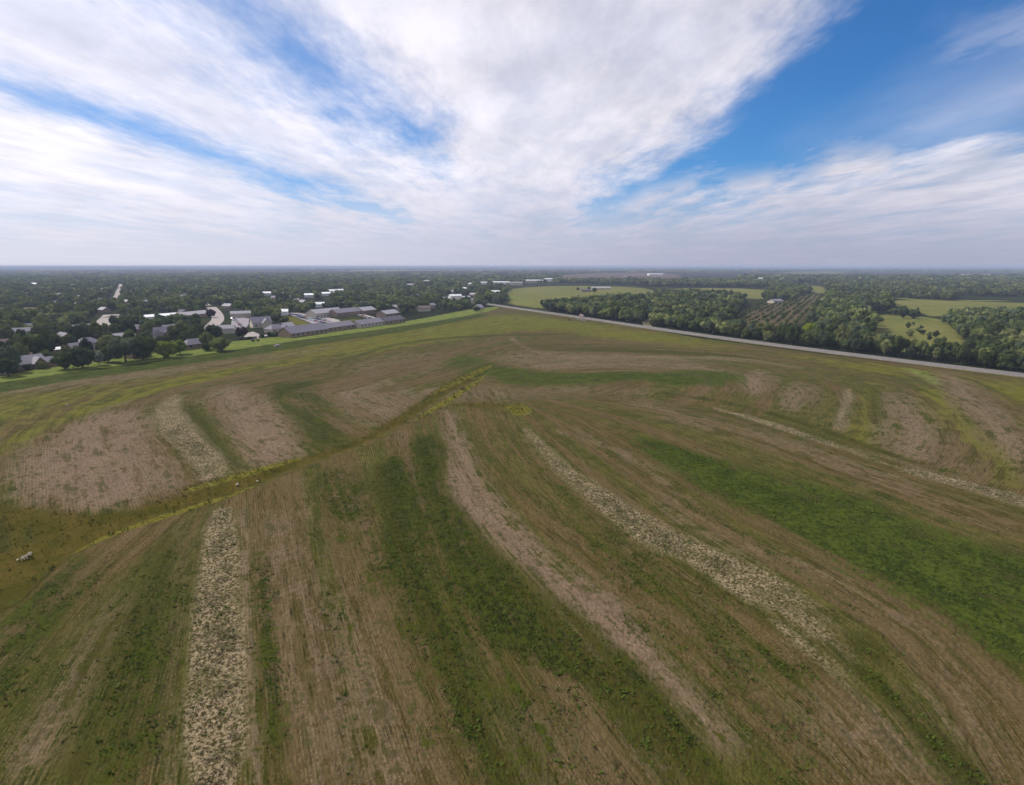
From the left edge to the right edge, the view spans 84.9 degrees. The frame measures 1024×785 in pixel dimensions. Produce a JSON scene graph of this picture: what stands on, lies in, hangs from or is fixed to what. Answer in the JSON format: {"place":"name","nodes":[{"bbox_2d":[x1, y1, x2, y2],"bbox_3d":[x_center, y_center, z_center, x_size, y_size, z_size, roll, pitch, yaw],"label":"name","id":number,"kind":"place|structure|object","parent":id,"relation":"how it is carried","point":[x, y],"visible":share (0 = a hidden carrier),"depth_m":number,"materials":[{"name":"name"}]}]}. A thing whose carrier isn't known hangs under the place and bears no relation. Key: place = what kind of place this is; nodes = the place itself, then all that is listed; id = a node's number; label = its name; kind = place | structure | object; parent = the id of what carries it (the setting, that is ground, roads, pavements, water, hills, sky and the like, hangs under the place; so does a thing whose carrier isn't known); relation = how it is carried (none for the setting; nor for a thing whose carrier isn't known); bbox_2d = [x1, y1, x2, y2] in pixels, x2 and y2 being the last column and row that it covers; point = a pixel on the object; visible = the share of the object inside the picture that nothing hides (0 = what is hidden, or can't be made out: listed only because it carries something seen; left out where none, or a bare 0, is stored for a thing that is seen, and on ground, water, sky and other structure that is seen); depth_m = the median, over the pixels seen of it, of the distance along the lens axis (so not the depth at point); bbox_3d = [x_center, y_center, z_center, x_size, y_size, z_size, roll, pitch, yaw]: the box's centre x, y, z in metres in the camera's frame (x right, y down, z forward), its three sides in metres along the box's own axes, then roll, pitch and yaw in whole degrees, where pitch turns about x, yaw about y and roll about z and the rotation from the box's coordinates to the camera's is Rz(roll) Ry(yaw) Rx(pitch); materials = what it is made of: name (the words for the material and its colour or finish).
{"place":"outdoors","nodes":[
{"label":"outdoors","id":0,"kind":"place"},
{"bbox_2d":[96,314,119,324],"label":"town street","id":1,"kind":"structure","parent":0,"point":[100,320],"depth_m":536.34,"materials":[{"name":"grey asphalt"}]},
{"bbox_2d":[204,307,223,328],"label":"town street","id":2,"kind":"structure","parent":0,"point":[217,318],"depth_m":557.17,"materials":[{"name":"grey asphalt"}]},
{"bbox_2d":[231,317,248,333],"bbox_3d":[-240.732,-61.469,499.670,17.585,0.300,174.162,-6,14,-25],"label":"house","id":3,"kind":"structure","parent":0,"point":[243,321],"depth_m":507.96,"materials":[{"name":"concrete"}]},
{"bbox_2d":[0,267,1023,784],"bbox_3d":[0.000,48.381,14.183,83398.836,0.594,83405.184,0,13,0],"label":"ground","id":4,"kind":"structure","parent":0,"point":[106,445],"depth_m":99.70,"materials":[{"name":"green plant"}]},
{"bbox_2d":[0,323,14,338],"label":"leafy tree","id":5,"kind":"object","parent":4,"relation":"on","point":[7,331],"visible":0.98,"depth_m":371.61,"materials":[{"name":"green plant"}]},
{"bbox_2d":[0,358,19,376],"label":"leafy tree","id":6,"kind":"object","parent":4,"relation":"on","point":[7,365],"visible":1,"depth_m":259.01,"materials":[{"name":"green plant"}]},
{"bbox_2d":[0,344,21,362],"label":"leafy tree","id":7,"kind":"object","parent":4,"relation":"on","point":[12,352],"visible":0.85,"depth_m":268.22,"materials":[{"name":"green plant"}]},
{"bbox_2d":[14,342,31,354],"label":"leafy tree","id":8,"kind":"object","parent":4,"relation":"on","point":[25,350],"visible":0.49,"depth_m":291.41,"materials":[{"name":"green plant"}]},
{"bbox_2d":[15,335,32,351],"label":"leafy tree","id":9,"kind":"object","parent":4,"relation":"on","point":[24,339],"visible":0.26,"depth_m":302.49,"materials":[{"name":"green plant"}]},
{"bbox_2d":[17,353,47,370],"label":"brick house","id":10,"kind":"structure","parent":4,"relation":"on","point":[32,357],"depth_m":279.14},
{"bbox_2d":[27,336,49,353],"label":"leafy tree","id":11,"kind":"object","parent":4,"relation":"on","point":[36,345],"visible":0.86,"depth_m":297.91,"materials":[{"name":"green plant"}]},
{"bbox_2d":[28,327,48,334],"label":"leafy tree","id":12,"kind":"object","parent":4,"relation":"on","point":[35,331],"visible":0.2,"depth_m":364.33,"materials":[{"name":"green plant"}]},
{"bbox_2d":[31,356,57,366],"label":"garage","id":13,"kind":"structure","parent":4,"relation":"on","point":[47,359],"depth_m":285.69,"materials":[{"name":"beige brick"}]},
{"bbox_2d":[44,339,55,352],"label":"leafy tree","id":14,"kind":"object","parent":4,"relation":"on","point":[51,348],"visible":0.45,"depth_m":319.61,"materials":[{"name":"green plant"}]},
{"bbox_2d":[50,333,63,345],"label":"leafy tree","id":15,"kind":"object","parent":4,"relation":"on","point":[56,338],"visible":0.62,"depth_m":359.13,"materials":[{"name":"green plant"}]},
{"bbox_2d":[50,351,75,368],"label":"leafy tree","id":16,"kind":"object","parent":4,"relation":"on","point":[64,360],"visible":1,"depth_m":276.23,"materials":[{"name":"green plant"}]},
{"bbox_2d":[67,324,85,337],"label":"leafy tree","id":17,"kind":"object","parent":4,"relation":"on","point":[81,330],"visible":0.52,"depth_m":371.09,"materials":[{"name":"green plant"}]},
{"bbox_2d":[70,345,94,368],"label":"leafy tree","id":18,"kind":"object","parent":4,"relation":"on","point":[83,356],"visible":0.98,"depth_m":279.51,"materials":[{"name":"green plant"}]},
{"bbox_2d":[78,337,93,349],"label":"leafy tree","id":19,"kind":"object","parent":4,"relation":"on","point":[85,342],"visible":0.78,"depth_m":315.86,"materials":[{"name":"green plant"}]},
{"bbox_2d":[88,320,101,336],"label":"leafy tree","id":20,"kind":"object","parent":4,"relation":"on","point":[94,326],"visible":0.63,"depth_m":380.94,"materials":[{"name":"green plant"}]},
{"bbox_2d":[93,350,103,363],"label":"leafy tree","id":21,"kind":"object","parent":4,"relation":"on","point":[98,358],"visible":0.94,"depth_m":288.14,"materials":[{"name":"green plant"}]},
{"bbox_2d":[94,339,108,350],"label":"leafy tree","id":22,"kind":"object","parent":4,"relation":"on","point":[99,344],"visible":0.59,"depth_m":318.31,"materials":[{"name":"green plant"}]},
{"bbox_2d":[100,346,113,361],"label":"leafy tree","id":23,"kind":"object","parent":4,"relation":"on","point":[107,357],"visible":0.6,"depth_m":295.63,"materials":[{"name":"green plant"}]},
{"bbox_2d":[108,323,122,333],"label":"leafy tree","id":24,"kind":"object","parent":4,"relation":"on","point":[114,327],"visible":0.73,"depth_m":398.11,"materials":[{"name":"green plant"}]},
{"bbox_2d":[106,336,139,361],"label":"leafy tree","id":25,"kind":"object","parent":4,"relation":"on","point":[116,348],"visible":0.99,"depth_m":294.32,"materials":[{"name":"green plant"}]},
{"bbox_2d":[120,319,133,331],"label":"leafy tree","id":26,"kind":"object","parent":4,"relation":"on","point":[125,325],"visible":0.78,"depth_m":399.47,"materials":[{"name":"green plant"}]},
{"bbox_2d":[132,335,156,358],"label":"leafy tree","id":27,"kind":"object","parent":4,"relation":"on","point":[146,345],"visible":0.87,"depth_m":304.85,"materials":[{"name":"green plant"}]},
{"bbox_2d":[139,321,156,331],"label":"leafy tree","id":28,"kind":"object","parent":4,"relation":"on","point":[147,325],"visible":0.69,"depth_m":400.04,"materials":[{"name":"green plant"}]},
{"bbox_2d":[155,341,178,357],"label":"leafy tree","id":29,"kind":"object","parent":4,"relation":"on","point":[165,349],"visible":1,"depth_m":312.08,"materials":[{"name":"green plant"}]},
{"bbox_2d":[166,324,175,339],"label":"leafy tree","id":30,"kind":"object","parent":4,"relation":"on","point":[169,330],"visible":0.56,"depth_m":387.28,"materials":[{"name":"green plant"}]},
{"bbox_2d":[170,340,186,353],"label":"leafy tree","id":31,"kind":"object","parent":4,"relation":"on","point":[182,346],"visible":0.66,"depth_m":323.75,"materials":[{"name":"green plant"}]},
{"bbox_2d":[177,331,193,340],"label":"leafy tree","id":32,"kind":"object","parent":4,"relation":"on","point":[184,335],"visible":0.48,"depth_m":350.66,"materials":[{"name":"green plant"}]},
{"bbox_2d":[173,310,207,316],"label":"long hall","id":33,"kind":"structure","parent":4,"relation":"on","point":[201,313],"depth_m":558.17,"materials":[{"name":"beige brick"}]},
{"bbox_2d":[184,338,201,349],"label":"brick house","id":34,"kind":"structure","parent":4,"relation":"on","point":[193,343],"depth_m":347.70,"materials":[{"name":"grey"}]},
{"bbox_2d":[187,325,200,337],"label":"leafy tree","id":35,"kind":"object","parent":4,"relation":"on","point":[193,329],"visible":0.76,"depth_m":359.85,"materials":[{"name":"green plant"}]},
{"bbox_2d":[198,331,214,344],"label":"leafy tree","id":36,"kind":"object","parent":4,"relation":"on","point":[205,337],"visible":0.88,"depth_m":343.92,"materials":[{"name":"green plant"}]},
{"bbox_2d":[205,323,219,336],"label":"leafy tree","id":37,"kind":"object","parent":4,"relation":"on","point":[212,329],"visible":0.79,"depth_m":375.75,"materials":[{"name":"green plant"}]},
{"bbox_2d":[208,337,231,350],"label":"leafy tree","id":38,"kind":"object","parent":4,"relation":"on","point":[221,344],"visible":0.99,"depth_m":335.91,"materials":[{"name":"green plant"}]},
{"bbox_2d":[215,325,235,333],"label":"house","id":39,"kind":"structure","parent":4,"relation":"on","point":[228,329],"depth_m":424.81,"materials":[{"name":"beige"}]},
{"bbox_2d":[230,310,250,317],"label":"house","id":40,"kind":"structure","parent":4,"relation":"on","point":[237,314],"depth_m":556.84,"materials":[{"name":"beige"}]},
{"bbox_2d":[234,327,248,336],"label":"leafy tree","id":41,"kind":"object","parent":4,"relation":"on","point":[239,331],"visible":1,"depth_m":395.33,"materials":[{"name":"green plant"}]},
{"bbox_2d":[249,316,272,327],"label":"apartment house","id":42,"kind":"structure","parent":4,"relation":"on","point":[261,322],"depth_m":464.68,"materials":[{"name":"beige"}]},
{"bbox_2d":[0,364,528,604],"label":"long grass","id":43,"kind":"structure","parent":4,"relation":"on","point":[113,532],"depth_m":121.60,"materials":[{"name":"green plant"}]},
{"bbox_2d":[264,324,286,332],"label":"brick house","id":44,"kind":"structure","parent":4,"relation":"on","point":[274,327],"depth_m":429.98,"materials":[{"name":"beige"}]},
{"bbox_2d":[277,322,328,337],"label":"apartment row","id":45,"kind":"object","parent":4,"relation":"on","point":[302,330],"visible":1,"depth_m":411.89,"materials":[{"name":"beige brick"}]},
{"bbox_2d":[289,313,339,323],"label":"parking lot","id":46,"kind":"structure","parent":4,"relation":"on","point":[312,322],"depth_m":536.45,"materials":[{"name":"grey asphalt"}]},
{"bbox_2d":[305,307,339,317],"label":"apartment row","id":47,"kind":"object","parent":4,"relation":"on","point":[320,313],"visible":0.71,"depth_m":554.39,"materials":[{"name":"beige"}]},
{"bbox_2d":[323,320,355,331],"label":"apartment row","id":48,"kind":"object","parent":4,"relation":"on","point":[339,325],"visible":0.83,"depth_m":448.91,"materials":[{"name":"beige brick"}]},
{"bbox_2d":[329,307,361,316],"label":"apartment row","id":49,"kind":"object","parent":4,"relation":"on","point":[343,312],"visible":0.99,"depth_m":572.26,"materials":[{"name":"beige brick"}]},
{"bbox_2d":[358,306,376,313],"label":"apartment row","id":50,"kind":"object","parent":4,"relation":"on","point":[368,310],"visible":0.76,"depth_m":600.44,"materials":[{"name":"beige brick"}]},
{"bbox_2d":[353,317,384,327],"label":"apartment row","id":51,"kind":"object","parent":4,"relation":"on","point":[370,322],"visible":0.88,"depth_m":472.98,"materials":[{"name":"beige"}]},
{"bbox_2d":[376,309,399,316],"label":"apartment row","id":52,"kind":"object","parent":4,"relation":"on","point":[388,313],"visible":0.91,"depth_m":560.48,"materials":[{"name":"beige brick"}]},
{"bbox_2d":[381,315,404,324],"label":"apartment row","id":53,"kind":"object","parent":4,"relation":"on","point":[394,319],"visible":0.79,"depth_m":500.29,"materials":[{"name":"beige brick"}]},
{"bbox_2d":[417,305,430,311],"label":"house","id":54,"kind":"structure","parent":4,"relation":"on","point":[423,308],"depth_m":631.98,"materials":[{"name":"beige"}]},
{"bbox_2d":[0,273,1023,333],"bbox_3d":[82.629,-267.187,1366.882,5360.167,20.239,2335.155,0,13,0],"label":"woodland","id":55,"kind":"object","parent":4,"relation":"on","point":[857,298],"visible":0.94,"depth_m":810.15,"materials":[{"name":"green plant"}]},
{"bbox_2d":[0,421,1023,784],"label":"weeds","id":56,"kind":"object","parent":4,"relation":"on","point":[530,615],"visible":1,"depth_m":84.14,"materials":[{"name":"green plant"}]},
{"bbox_2d":[0,267,1023,274],"bbox_3d":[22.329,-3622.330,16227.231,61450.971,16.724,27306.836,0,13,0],"label":"woods","id":57,"kind":"object","parent":4,"relation":"on","point":[200,270],"visible":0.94,"depth_m":5302.64,"materials":[{"name":"green plant"}]},
{"bbox_2d":[163,390,1023,784],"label":"stubble","id":58,"kind":"object","parent":4,"relation":"on","point":[237,612],"visible":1,"depth_m":90.63,"materials":[{"name":"beige plant"}]},
{"bbox_2d":[727,322,743,336],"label":"leafy tree","id":59,"kind":"object","parent":4,"relation":"on","point":[735,329],"visible":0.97,"depth_m":400.65,"materials":[{"name":"green plant"}]},
{"bbox_2d":[745,324,758,337],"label":"leafy tree","id":60,"kind":"object","parent":4,"relation":"on","point":[751,327],"visible":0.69,"depth_m":394.39,"materials":[{"name":"green plant"}]},
{"bbox_2d":[491,305,1023,377],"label":"road shoulder","id":61,"kind":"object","parent":4,"relation":"on","point":[792,348],"visible":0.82,"depth_m":339.51},
{"bbox_2d":[762,323,772,335],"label":"leafy tree","id":62,"kind":"object","parent":4,"relation":"on","point":[767,327],"visible":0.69,"depth_m":382.24,"materials":[{"name":"green plant"}]},
{"bbox_2d":[763,330,776,341],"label":"leafy tree","id":63,"kind":"object","parent":4,"relation":"on","point":[769,334],"visible":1,"depth_m":378.38,"materials":[{"name":"green plant"}]},
{"bbox_2d":[775,328,785,342],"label":"leafy tree","id":64,"kind":"object","parent":4,"relation":"on","point":[779,334],"visible":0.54,"depth_m":373.28,"materials":[{"name":"green plant"}]},
{"bbox_2d":[750,293,822,309],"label":"nursery shrubs","id":65,"kind":"object","parent":4,"relation":"on","point":[794,302],"visible":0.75,"depth_m":737.45,"materials":[{"name":"green plant"}]},
{"bbox_2d":[784,324,800,343],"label":"leafy tree","id":66,"kind":"object","parent":4,"relation":"on","point":[792,334],"visible":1,"depth_m":363.06,"materials":[{"name":"green plant"}]},
{"bbox_2d":[798,331,811,345],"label":"leafy tree","id":67,"kind":"object","parent":4,"relation":"on","point":[805,338],"visible":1,"depth_m":357.84,"materials":[{"name":"green plant"}]},
{"bbox_2d":[820,334,830,347],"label":"leafy tree","id":68,"kind":"object","parent":4,"relation":"on","point":[825,339],"visible":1,"depth_m":349.27,"materials":[{"name":"green plant"}]},
{"bbox_2d":[827,333,837,346],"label":"leafy tree","id":69,"kind":"object","parent":4,"relation":"on","point":[833,340],"visible":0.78,"depth_m":351.92,"materials":[{"name":"green plant"}]},
{"bbox_2d":[835,330,849,348],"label":"leafy tree","id":70,"kind":"object","parent":4,"relation":"on","point":[840,336],"visible":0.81,"depth_m":345.77,"materials":[{"name":"green plant"}]},
{"bbox_2d":[837,322,854,335],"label":"leafy tree","id":71,"kind":"object","parent":4,"relation":"on","point":[848,327],"visible":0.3,"depth_m":370.32,"materials":[{"name":"green plant"}]},
{"bbox_2d":[848,331,862,347],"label":"leafy tree","id":72,"kind":"object","parent":4,"relation":"on","point":[856,334],"visible":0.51,"depth_m":336.12,"materials":[{"name":"green plant"}]},
{"bbox_2d":[850,337,862,350],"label":"leafy tree","id":73,"kind":"object","parent":4,"relation":"on","point":[856,344],"visible":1,"depth_m":331.13,"materials":[{"name":"green plant"}]},
{"bbox_2d":[851,324,868,333],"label":"leafy tree","id":74,"kind":"object","parent":4,"relation":"on","point":[857,327],"visible":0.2,"depth_m":351.98,"materials":[{"name":"green plant"}]},
{"bbox_2d":[860,336,871,351],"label":"leafy tree","id":75,"kind":"object","parent":4,"relation":"on","point":[866,343],"visible":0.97,"depth_m":331.49,"materials":[{"name":"green plant"}]},
{"bbox_2d":[859,329,874,349],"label":"leafy tree","id":76,"kind":"object","parent":4,"relation":"on","point":[867,332],"visible":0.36,"depth_m":338.50,"materials":[{"name":"green plant"}]},
{"bbox_2d":[864,320,876,332],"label":"leafy tree","id":77,"kind":"object","parent":4,"relation":"on","point":[871,325],"visible":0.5,"depth_m":381.49,"materials":[{"name":"green plant"}]},
{"bbox_2d":[880,339,892,354],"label":"leafy tree","id":78,"kind":"object","parent":4,"relation":"on","point":[886,345],"visible":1,"depth_m":318.55,"materials":[{"name":"green plant"}]},
{"bbox_2d":[891,335,910,355],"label":"leafy tree","id":79,"kind":"object","parent":4,"relation":"on","point":[899,343],"visible":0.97,"depth_m":318.23,"materials":[{"name":"green plant"}]},
{"bbox_2d":[898,305,909,317],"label":"leafy tree","id":80,"kind":"object","parent":4,"relation":"on","point":[903,310],"visible":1,"depth_m":549.14,"materials":[{"name":"green plant"}]},
{"bbox_2d":[905,345,917,356],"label":"leafy tree","id":81,"kind":"object","parent":4,"relation":"on","point":[912,350],"visible":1,"depth_m":309.84,"materials":[{"name":"green plant"}]},
{"bbox_2d":[907,309,920,318],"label":"leafy tree","id":82,"kind":"object","parent":4,"relation":"on","point":[913,313],"visible":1,"depth_m":542.86,"materials":[{"name":"green plant"}]},
{"bbox_2d":[914,340,928,357],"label":"leafy tree","id":83,"kind":"object","parent":4,"relation":"on","point":[922,345],"visible":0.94,"depth_m":309.77,"materials":[{"name":"green plant"}]},
{"bbox_2d":[926,342,942,359],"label":"leafy tree","id":84,"kind":"object","parent":4,"relation":"on","point":[931,348],"visible":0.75,"depth_m":303.11,"materials":[{"name":"green plant"}]},
{"bbox_2d":[932,347,941,358],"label":"leafy tree","id":85,"kind":"object","parent":4,"relation":"on","point":[936,352],"visible":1,"depth_m":299.88,"materials":[{"name":"green plant"}]},
{"bbox_2d":[939,341,951,359],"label":"leafy tree","id":86,"kind":"object","parent":4,"relation":"on","point":[943,345],"visible":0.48,"depth_m":304.43,"materials":[{"name":"green plant"}]},
{"bbox_2d":[940,348,952,360],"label":"leafy tree","id":87,"kind":"object","parent":4,"relation":"on","point":[946,353],"visible":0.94,"depth_m":300.54,"materials":[{"name":"green plant"}]},
{"bbox_2d":[952,345,972,363],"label":"leafy tree","id":88,"kind":"object","parent":4,"relation":"on","point":[962,353],"visible":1,"depth_m":290.43,"materials":[{"name":"green plant"}]},
{"bbox_2d":[959,324,969,338],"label":"leafy tree","id":89,"kind":"object","parent":4,"relation":"on","point":[964,330],"visible":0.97,"depth_m":390.04,"materials":[{"name":"green plant"}]},
{"bbox_2d":[961,338,976,348],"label":"leafy tree","id":90,"kind":"object","parent":4,"relation":"on","point":[971,344],"visible":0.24,"depth_m":302.40,"materials":[{"name":"green plant"}]},
{"bbox_2d":[965,348,978,362],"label":"leafy tree","id":91,"kind":"object","parent":4,"relation":"on","point":[975,352],"visible":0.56,"depth_m":293.36,"materials":[{"name":"green plant"}]},
{"bbox_2d":[976,347,994,364],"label":"leafy tree","id":92,"kind":"object","parent":4,"relation":"on","point":[987,349],"visible":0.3,"depth_m":287.88,"materials":[{"name":"green plant"}]},
{"bbox_2d":[978,351,993,367],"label":"leafy tree","id":93,"kind":"object","parent":4,"relation":"on","point":[985,358],"visible":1,"depth_m":281.89,"materials":[{"name":"green plant"}]},
{"bbox_2d":[987,341,1005,352],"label":"leafy tree","id":94,"kind":"object","parent":4,"relation":"on","point":[997,347],"visible":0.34,"depth_m":290.56,"materials":[{"name":"green plant"}]},
{"bbox_2d":[993,350,1019,368],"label":"leafy tree","id":95,"kind":"object","parent":4,"relation":"on","point":[1007,358],"visible":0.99,"depth_m":276.93,"materials":[{"name":"green plant"}]},
{"bbox_2d":[998,328,1018,335],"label":"leafy tree","id":96,"kind":"object","parent":4,"relation":"on","point":[1008,331],"visible":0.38,"depth_m":340.49,"materials":[{"name":"green plant"}]},
{"bbox_2d":[1001,336,1019,349],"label":"leafy tree","id":97,"kind":"object","parent":4,"relation":"on","point":[1009,343],"visible":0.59,"depth_m":302.30,"materials":[{"name":"green plant"}]},
{"bbox_2d":[1008,331,1023,341],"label":"leafy tree","id":98,"kind":"object","parent":4,"relation":"on","point":[1020,336],"visible":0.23,"depth_m":309.72,"materials":[{"name":"green plant"}]},
{"bbox_2d":[1015,352,1023,369],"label":"leafy tree","id":99,"kind":"object","parent":4,"relation":"on","point":[1020,360],"visible":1,"depth_m":271.37,"materials":[{"name":"green plant"}]},
{"bbox_2d":[0,0,1023,266],"label":"sky","id":100,"kind":"structure","parent":0,"point":[134,133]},
{"bbox_2d":[487,303,1023,376],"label":"road","id":101,"kind":"structure","parent":0,"point":[880,357],"depth_m":346.94,"materials":[{"name":"grey asphalt"}]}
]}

